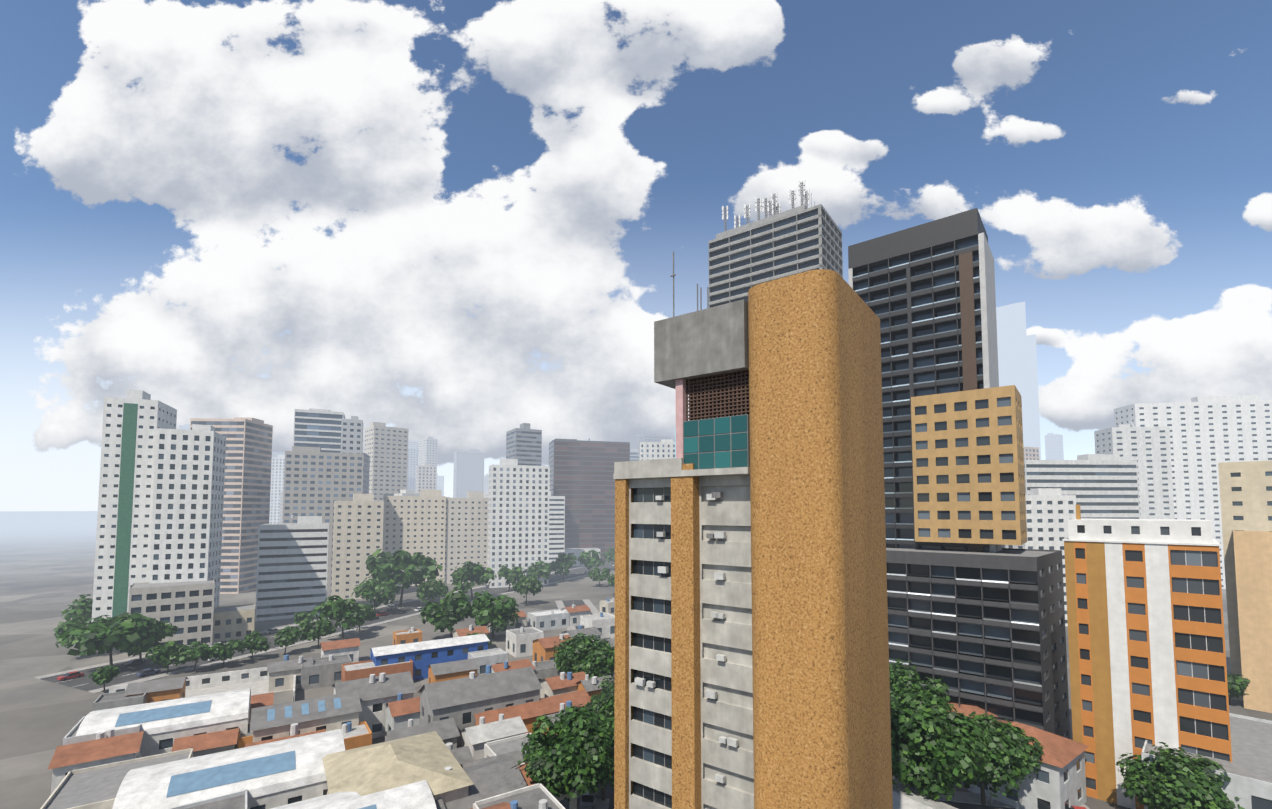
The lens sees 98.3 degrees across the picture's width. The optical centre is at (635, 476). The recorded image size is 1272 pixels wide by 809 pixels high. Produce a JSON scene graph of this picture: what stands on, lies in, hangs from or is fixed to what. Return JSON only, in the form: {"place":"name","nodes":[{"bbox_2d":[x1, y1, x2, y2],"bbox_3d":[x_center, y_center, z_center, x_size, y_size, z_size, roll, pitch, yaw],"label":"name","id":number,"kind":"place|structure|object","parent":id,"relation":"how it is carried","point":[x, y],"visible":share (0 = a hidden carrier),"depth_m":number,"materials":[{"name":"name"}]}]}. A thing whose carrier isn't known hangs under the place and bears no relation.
{"place":"outdoors","nodes":[
{"label":"outdoors","id":0,"kind":"place"},
{"bbox_2d":[34,562,614,692],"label":"avenue road","id":1,"kind":"structure","parent":0,"point":[127,674],"depth_m":151.58,"materials":[{"name":"grey asphalt"}]},
{"bbox_2d":[58,612,156,665],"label":"avenue tree","id":2,"kind":"object","parent":1,"relation":"on","point":[122,632],"visible":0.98,"depth_m":134.56,"materials":[{"name":"green plant"}]},
{"bbox_2d":[114,617,177,664],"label":"avenue tree","id":3,"kind":"object","parent":1,"relation":"on","point":[163,629],"visible":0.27,"depth_m":144.77,"materials":[{"name":"green plant"}]},
{"bbox_2d":[145,641,189,672],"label":"avenue tree","id":4,"kind":"object","parent":1,"relation":"on","point":[160,654],"visible":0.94,"depth_m":133.60,"materials":[{"name":"green plant"}]},
{"bbox_2d":[351,576,397,614],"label":"avenue tree","id":5,"kind":"object","parent":1,"relation":"on","point":[371,589],"visible":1,"depth_m":207.65,"materials":[{"name":"green plant"}]},
{"bbox_2d":[415,577,448,602],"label":"avenue tree","id":6,"kind":"object","parent":1,"relation":"on","point":[432,588],"visible":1,"depth_m":221.62,"materials":[{"name":"green plant"}]},
{"bbox_2d":[449,561,496,600],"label":"avenue tree","id":7,"kind":"object","parent":1,"relation":"on","point":[471,572],"visible":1,"depth_m":241.74,"materials":[{"name":"green plant"}]},
{"bbox_2d":[341,416,362,453],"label":"grey tower","id":8,"kind":"structure","parent":0,"point":[352,435],"depth_m":293.15,"materials":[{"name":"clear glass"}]},
{"bbox_2d":[332,671,415,738],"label":"house","id":9,"kind":"structure","parent":0,"point":[376,696],"depth_m":98.30,"materials":[{"name":"grey concrete"}]},
{"bbox_2d":[555,599,614,808],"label":"street","id":10,"kind":"structure","parent":0,"point":[609,790],"depth_m":184.74,"materials":[{"name":"grey asphalt"}]},
{"bbox_2d":[585,676,614,720],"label":"street tree","id":11,"kind":"object","parent":10,"relation":"on","point":[607,706],"visible":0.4,"depth_m":95.22,"materials":[{"name":"green plant"}]},
{"bbox_2d":[588,709,613,800],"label":"street tree","id":12,"kind":"object","parent":10,"relation":"on","point":[600,717],"visible":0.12,"depth_m":75.28,"materials":[{"name":"green plant"}]},
{"bbox_2d":[577,798,609,808],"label":"street","id":13,"kind":"structure","parent":0,"point":[599,803],"depth_m":75.14,"materials":[{"name":"grey asphalt"}]},
{"bbox_2d":[517,704,613,801],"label":"street tree","id":14,"kind":"object","parent":13,"relation":"on","point":[576,759],"visible":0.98,"depth_m":69.36,"materials":[{"name":"green plant"}]},
{"bbox_2d":[96,423,1132,808],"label":"rooftop water tanks","id":15,"kind":"object","parent":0,"point":[346,727],"visible":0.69,"depth_m":94.05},
{"bbox_2d":[0,511,1271,808],"bbox_3d":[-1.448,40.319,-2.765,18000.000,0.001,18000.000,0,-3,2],"label":"ground","id":16,"kind":"structure","parent":0,"point":[46,565],"depth_m":171.12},
{"bbox_2d":[61,594,92,623],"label":"avenue tree","id":17,"kind":"object","parent":16,"relation":"on","point":[82,609],"visible":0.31,"depth_m":167.01,"materials":[{"name":"green plant"}]},
{"bbox_2d":[47,731,143,793],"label":"house","id":18,"kind":"structure","parent":16,"relation":"on","point":[66,759],"depth_m":74.41,"materials":[{"name":"orange tile"}]},
{"bbox_2d":[62,716,140,745],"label":"house","id":19,"kind":"structure","parent":16,"relation":"on","point":[70,737],"depth_m":78.60,"materials":[{"name":"clear concrete"}]},
{"bbox_2d":[40,748,192,808],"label":"grey flat building","id":20,"kind":"structure","parent":16,"relation":"on","point":[95,787],"depth_m":65.67,"materials":[{"name":"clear concrete"}]},
{"bbox_2d":[92,691,146,710],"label":"house","id":21,"kind":"structure","parent":16,"relation":"on","point":[109,700],"depth_m":102.75,"materials":[{"name":"grey concrete"}]},
{"bbox_2d":[91,389,176,621],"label":"high-rise building","id":22,"kind":"structure","parent":16,"relation":"on","point":[153,416],"depth_m":166.96,"materials":[{"name":"white concrete"}]},
{"bbox_2d":[112,403,137,617],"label":"white green tower stripe band","id":23,"kind":"object","parent":22,"relation":"attached to","point":[124,521],"visible":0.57,"depth_m":166.58,"materials":[{"name":"paint"}]},
{"bbox_2d":[123,676,187,702],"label":"house","id":24,"kind":"structure","parent":16,"relation":"on","point":[164,689],"depth_m":107.89,"materials":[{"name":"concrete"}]},
{"bbox_2d":[76,688,250,757],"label":"building","id":25,"kind":"structure","parent":16,"relation":"on","point":[165,724],"depth_m":84.40,"materials":[{"name":"white metal"}]},
{"bbox_2d":[126,578,214,655],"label":"building","id":26,"kind":"structure","parent":16,"relation":"on","point":[186,609],"depth_m":158.59,"materials":[{"name":"clear concrete"}]},
{"bbox_2d":[149,424,225,609],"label":"building","id":27,"kind":"structure","parent":16,"relation":"on","point":[187,512],"depth_m":169.22,"materials":[{"name":"white concrete"}]},
{"bbox_2d":[173,641,214,670],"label":"avenue tree","id":28,"kind":"object","parent":16,"relation":"on","point":[202,651],"visible":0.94,"depth_m":136.07,"materials":[{"name":"green plant"}]},
{"bbox_2d":[171,728,239,756],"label":"house","id":29,"kind":"structure","parent":16,"relation":"on","point":[211,743],"depth_m":82.26,"materials":[{"name":"orange tile"}]},
{"bbox_2d":[168,790,246,808],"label":"house","id":30,"kind":"structure","parent":16,"relation":"on","point":[236,800],"depth_m":61.09,"materials":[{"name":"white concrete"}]},
{"bbox_2d":[112,729,344,808],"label":"warehouse","id":31,"kind":"structure","parent":16,"relation":"on","point":[270,775],"depth_m":65.26,"materials":[{"name":"white metal"}]},
{"bbox_2d":[190,417,272,593],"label":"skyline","id":32,"kind":"structure","parent":16,"relation":"on","point":[247,488],"depth_m":265.17,"materials":[{"name":"grey concrete"}]},
{"bbox_2d":[212,604,255,641],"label":"building","id":33,"kind":"structure","parent":16,"relation":"on","point":[234,622],"depth_m":169.76,"materials":[{"name":"grey concrete"}]},
{"bbox_2d":[185,680,300,697],"bbox_3d":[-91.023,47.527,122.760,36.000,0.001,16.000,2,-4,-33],"label":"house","id":34,"kind":"structure","parent":16,"relation":"on","point":[259,687],"depth_m":122.81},
{"bbox_2d":[109,667,268,692],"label":"white wall","id":35,"kind":"structure","parent":34,"relation":"on","point":[224,678],"depth_m":125.39,"materials":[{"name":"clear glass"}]},
{"bbox_2d":[267,657,312,692],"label":"house","id":36,"kind":"structure","parent":34,"relation":"on","point":[281,675],"depth_m":122.91,"materials":[{"name":"beige concrete"}]},
{"bbox_2d":[269,455,284,523],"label":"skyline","id":37,"kind":"structure","parent":16,"relation":"on","point":[277,476],"depth_m":541.94,"materials":[{"name":"grey concrete"}]},
{"bbox_2d":[255,516,328,620],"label":"office building","id":38,"kind":"structure","parent":16,"relation":"on","point":[292,566],"depth_m":203.50,"materials":[{"name":"white glass"}]},
{"bbox_2d":[250,691,361,741],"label":"warehouse","id":39,"kind":"structure","parent":16,"relation":"on","point":[327,713],"depth_m":85.73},
{"bbox_2d":[299,616,336,647],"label":"avenue tree","id":40,"kind":"object","parent":16,"relation":"on","point":[323,626],"visible":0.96,"depth_m":157.72,"materials":[{"name":"green plant"}]},
{"bbox_2d":[293,408,344,452],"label":"building","id":41,"kind":"structure","parent":16,"relation":"on","point":[321,428],"depth_m":293.98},
{"bbox_2d":[282,446,363,594],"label":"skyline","id":42,"kind":"structure","parent":16,"relation":"on","point":[317,482],"depth_m":258.79,"materials":[{"name":"grey concrete"}]},
{"bbox_2d":[300,654,351,689],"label":"house","id":43,"kind":"structure","parent":16,"relation":"on","point":[323,672],"depth_m":124.96,"materials":[{"name":"grey concrete"}]},
{"bbox_2d":[310,595,364,639],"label":"avenue tree","id":44,"kind":"object","parent":16,"relation":"on","point":[350,612],"visible":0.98,"depth_m":166.76,"materials":[{"name":"green plant"}]},
{"bbox_2d":[320,638,360,662],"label":"house","id":45,"kind":"structure","parent":16,"relation":"on","point":[350,647],"depth_m":141.05,"materials":[{"name":"tile"}]},
{"bbox_2d":[309,721,371,749],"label":"house","id":46,"kind":"structure","parent":16,"relation":"on","point":[360,735],"depth_m":84.00,"materials":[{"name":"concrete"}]},
{"bbox_2d":[271,780,436,808],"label":"low-rise building","id":47,"kind":"structure","parent":16,"relation":"on","point":[417,795],"depth_m":58.09,"materials":[{"name":"white concrete"}]},
{"bbox_2d":[331,494,383,600],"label":"beige building","id":48,"kind":"structure","parent":16,"relation":"on","point":[358,532],"depth_m":245.34,"materials":[{"name":"clear concrete"}]},
{"bbox_2d":[341,659,412,681],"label":"house","id":49,"kind":"structure","parent":16,"relation":"on","point":[357,670],"depth_m":123.98,"materials":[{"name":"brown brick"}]},
{"bbox_2d":[364,422,408,500],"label":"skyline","id":50,"kind":"structure","parent":16,"relation":"on","point":[385,448],"depth_m":364.45,"materials":[{"name":"grey concrete"}]},
{"bbox_2d":[322,731,473,802],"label":"house","id":51,"kind":"structure","parent":16,"relation":"on","point":[428,757],"depth_m":64.37,"materials":[{"name":"clear tile"}]},
{"bbox_2d":[385,697,419,731],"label":"house","id":52,"kind":"structure","parent":16,"relation":"on","point":[399,713],"depth_m":93.44,"materials":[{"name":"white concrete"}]},
{"bbox_2d":[365,549,442,605],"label":"avenue tree","id":53,"kind":"object","parent":16,"relation":"on","point":[388,566],"visible":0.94,"depth_m":223.94,"materials":[{"name":"green plant"}]},
{"bbox_2d":[383,490,445,586],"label":"beige building","id":54,"kind":"structure","parent":16,"relation":"on","point":[412,525],"depth_m":290.09,"materials":[{"name":"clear concrete"}]},
{"bbox_2d":[385,718,459,748],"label":"house","id":55,"kind":"structure","parent":16,"relation":"on","point":[446,730],"depth_m":83.39,"materials":[{"name":"grey concrete"}]},
{"bbox_2d":[415,463,436,491],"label":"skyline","id":56,"kind":"structure","parent":16,"relation":"on","point":[426,474],"depth_m":522.08,"materials":[{"name":"grey concrete"}]},
{"bbox_2d":[370,634,489,680],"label":"blue building","id":57,"kind":"structure","parent":16,"relation":"on","point":[422,655],"depth_m":131.83,"materials":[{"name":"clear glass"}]},
{"bbox_2d":[419,590,472,637],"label":"avenue tree","id":58,"kind":"object","parent":16,"relation":"on","point":[436,613],"visible":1,"depth_m":165.68,"materials":[{"name":"green plant"}]},
{"bbox_2d":[427,658,479,683],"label":"house","id":59,"kind":"structure","parent":16,"relation":"on","point":[445,671],"depth_m":120.53,"materials":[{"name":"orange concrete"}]},
{"bbox_2d":[445,491,487,583],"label":"beige building","id":60,"kind":"structure","parent":16,"relation":"on","point":[466,535],"depth_m":301.37,"materials":[{"name":"clear concrete"}]},
{"bbox_2d":[453,449,483,497],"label":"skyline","id":61,"kind":"structure","parent":16,"relation":"on","point":[468,475],"depth_m":666.53,"materials":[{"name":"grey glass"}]},
{"bbox_2d":[417,666,541,747],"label":"house","id":62,"kind":"structure","parent":16,"relation":"on","point":[461,701],"depth_m":91.74,"materials":[{"name":"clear concrete"}]},
{"bbox_2d":[444,759,526,808],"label":"house","id":63,"kind":"structure","parent":16,"relation":"on","point":[494,778],"depth_m":65.54,"materials":[{"name":"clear concrete"}]},
{"bbox_2d":[468,648,507,674],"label":"house","id":64,"kind":"structure","parent":16,"relation":"on","point":[483,658],"depth_m":133.47,"materials":[{"name":"grey concrete"}]},
{"bbox_2d":[468,590,519,638],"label":"avenue tree","id":65,"kind":"object","parent":16,"relation":"on","point":[485,610],"visible":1,"depth_m":167.39,"materials":[{"name":"green plant"}]},
{"bbox_2d":[461,716,527,759],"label":"house","id":66,"kind":"structure","parent":16,"relation":"on","point":[475,738],"depth_m":83.66,"materials":[{"name":"white concrete"}]},
{"bbox_2d":[484,732,537,764],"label":"white building","id":67,"kind":"structure","parent":16,"relation":"on","point":[502,746],"depth_m":78.20,"materials":[{"name":"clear glass"}]},
{"bbox_2d":[487,459,549,587],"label":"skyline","id":68,"kind":"structure","parent":16,"relation":"on","point":[518,515],"depth_m":286.74,"materials":[{"name":"white concrete"}]},
{"bbox_2d":[473,783,564,808],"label":"building","id":69,"kind":"structure","parent":16,"relation":"on","point":[529,797],"depth_m":62.06,"materials":[{"name":"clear glass"}]},
{"bbox_2d":[506,423,541,465],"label":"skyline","id":70,"kind":"structure","parent":16,"relation":"on","point":[524,444],"depth_m":368.34,"materials":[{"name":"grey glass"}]},
{"bbox_2d":[506,627,543,657],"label":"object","id":71,"kind":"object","parent":16,"relation":"on","point":[519,643],"visible":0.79,"depth_m":151.47,"materials":[{"name":"white paint"}]},
{"bbox_2d":[474,690,590,733],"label":"terracotta house","id":72,"kind":"structure","parent":16,"relation":"on","point":[528,713],"depth_m":94.04,"materials":[{"name":"orange tile"}]},
{"bbox_2d":[527,609,568,630],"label":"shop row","id":73,"kind":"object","parent":16,"relation":"on","point":[544,620],"visible":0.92,"depth_m":184.82,"materials":[{"name":"white paint"}]},
{"bbox_2d":[532,635,571,661],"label":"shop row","id":74,"kind":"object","parent":16,"relation":"on","point":[543,648],"visible":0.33,"depth_m":138.86,"materials":[{"name":"orange paint"}]},
{"bbox_2d":[549,491,564,569],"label":"white building bands","id":75,"kind":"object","parent":16,"relation":"on","point":[556,525],"visible":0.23,"depth_m":359.68,"materials":[{"name":"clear glass"}]},
{"bbox_2d":[540,671,585,697],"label":"house","id":76,"kind":"structure","parent":16,"relation":"on","point":[553,686],"depth_m":110.58,"materials":[{"name":"tile"}]},
{"bbox_2d":[553,633,614,678],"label":"tree","id":77,"kind":"object","parent":16,"relation":"on","point":[581,652],"visible":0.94,"depth_m":117.95,"materials":[{"name":"green plant"}]},
{"bbox_2d":[549,439,629,561],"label":"building","id":78,"kind":"structure","parent":16,"relation":"on","point":[582,480],"depth_m":414.61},
{"bbox_2d":[580,613,614,638],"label":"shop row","id":79,"kind":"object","parent":16,"relation":"on","point":[604,625],"visible":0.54,"depth_m":172.58,"materials":[{"name":"white paint"}]},
{"bbox_2d":[639,439,674,460],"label":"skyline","id":80,"kind":"structure","parent":16,"relation":"on","point":[663,449],"depth_m":340.32,"materials":[{"name":"white concrete"}]},
{"bbox_2d":[613,251,892,808],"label":"high-rise building","id":81,"kind":"structure","parent":16,"relation":"on","point":[751,643],"depth_m":41.66,"materials":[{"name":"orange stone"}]},
{"bbox_2d":[708,204,842,307],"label":"office building","id":82,"kind":"structure","parent":16,"relation":"on","point":[809,239],"depth_m":184.41,"materials":[{"name":"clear concrete"}]},
{"bbox_2d":[716,180,814,241],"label":"rooftop antennas","id":83,"kind":"object","parent":82,"relation":"on","point":[773,205],"visible":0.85,"depth_m":188.04,"materials":[{"name":"grey metal"}]},
{"bbox_2d":[848,208,989,551],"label":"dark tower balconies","id":84,"kind":"structure","parent":16,"relation":"on","point":[928,253],"depth_m":108.27,"materials":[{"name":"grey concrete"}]},
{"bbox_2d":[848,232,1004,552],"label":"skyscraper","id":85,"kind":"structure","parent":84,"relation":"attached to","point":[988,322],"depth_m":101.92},
{"bbox_2d":[889,659,951,709],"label":"tree","id":86,"kind":"object","parent":16,"relation":"on","point":[903,680],"visible":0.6,"depth_m":92.82,"materials":[{"name":"green plant"}]},
{"bbox_2d":[892,783,957,808],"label":"house","id":87,"kind":"structure","parent":16,"relation":"on","point":[902,799],"depth_m":65.31,"materials":[{"name":"white concrete"}]},
{"bbox_2d":[911,385,1026,544],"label":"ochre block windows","id":88,"kind":"structure","parent":16,"relation":"on","point":[968,467],"depth_m":98.81,"materials":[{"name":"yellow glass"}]},
{"bbox_2d":[886,547,1069,738],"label":"office building","id":89,"kind":"structure","parent":16,"relation":"on","point":[986,631],"depth_m":90.92,"materials":[{"name":"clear concrete"}]},
{"bbox_2d":[960,711,1044,805],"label":"tree","id":90,"kind":"object","parent":16,"relation":"on","point":[1012,760],"visible":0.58,"depth_m":71.39,"materials":[{"name":"green plant"}]},
{"bbox_2d":[996,302,1030,446],"bbox_3d":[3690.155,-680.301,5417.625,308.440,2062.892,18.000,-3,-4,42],"label":"skyscraper","id":91,"kind":"structure","parent":16,"relation":"on","point":[1012,346],"depth_m":5403.76,"materials":[{"name":"clear concrete"}]},
{"bbox_2d":[968,720,1088,808],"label":"house","id":92,"kind":"structure","parent":16,"relation":"on","point":[1058,781],"depth_m":73.10,"materials":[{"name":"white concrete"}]},
{"bbox_2d":[1027,334,1040,459],"bbox_3d":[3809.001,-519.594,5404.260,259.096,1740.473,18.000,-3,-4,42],"label":"skyscraper","id":93,"kind":"structure","parent":16,"relation":"on","point":[1033,390],"depth_m":5352.39,"materials":[{"name":"clear concrete"}]},
{"bbox_2d":[1024,454,1139,518],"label":"office building","id":94,"kind":"structure","parent":16,"relation":"on","point":[1102,486],"depth_m":227.75,"materials":[{"name":"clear concrete"}]},
{"bbox_2d":[1094,424,1174,518],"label":"high-rise building","id":95,"kind":"structure","parent":16,"relation":"on","point":[1148,449],"depth_m":279.56,"materials":[{"name":"white concrete"}]},
{"bbox_2d":[1062,505,1231,808],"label":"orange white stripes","id":96,"kind":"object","parent":16,"relation":"on","point":[1146,642],"visible":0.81,"depth_m":74.15,"materials":[{"name":"orange paint"}]},
{"bbox_2d":[1116,742,1244,808],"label":"tree","id":97,"kind":"object","parent":16,"relation":"on","point":[1180,781],"visible":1,"depth_m":65.28,"materials":[{"name":"green plant"}]},
{"bbox_2d":[1114,395,1271,588],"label":"high-rise building","id":98,"kind":"structure","parent":16,"relation":"on","point":[1208,434],"depth_m":281.15,"materials":[{"name":"white concrete"}]},
{"bbox_2d":[1141,713,1271,808],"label":"low-rise building","id":99,"kind":"structure","parent":16,"relation":"on","point":[1248,768],"depth_m":68.12,"materials":[{"name":"grey concrete"}]},
{"bbox_2d":[1218,460,1271,700],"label":"beige building","id":100,"kind":"structure","parent":16,"relation":"on","point":[1246,495],"depth_m":116.80,"materials":[{"name":"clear concrete"}]},
{"bbox_2d":[1233,531,1271,712],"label":"high-rise building","id":101,"kind":"structure","parent":16,"relation":"on","point":[1253,560],"depth_m":110.73,"materials":[{"name":"beige paint"}]},
{"bbox_2d":[0,0,1271,510],"label":"sky","id":102,"kind":"structure","parent":0,"point":[460,224],"materials":[{"name":"white"}]},
{"bbox_2d":[915,788,1088,808],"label":"cross street","id":103,"kind":"structure","parent":0,"point":[963,800],"depth_m":75.65,"materials":[{"name":"grey asphalt"}]},
{"bbox_2d":[890,689,990,800],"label":"tree","id":104,"kind":"object","parent":103,"relation":"on","point":[937,748],"visible":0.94,"depth_m":67.06,"materials":[{"name":"green plant"}]},
{"bbox_2d":[1005,488,1075,625],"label":"grey building","id":105,"kind":"structure","parent":0,"point":[1050,512],"depth_m":190.77,"materials":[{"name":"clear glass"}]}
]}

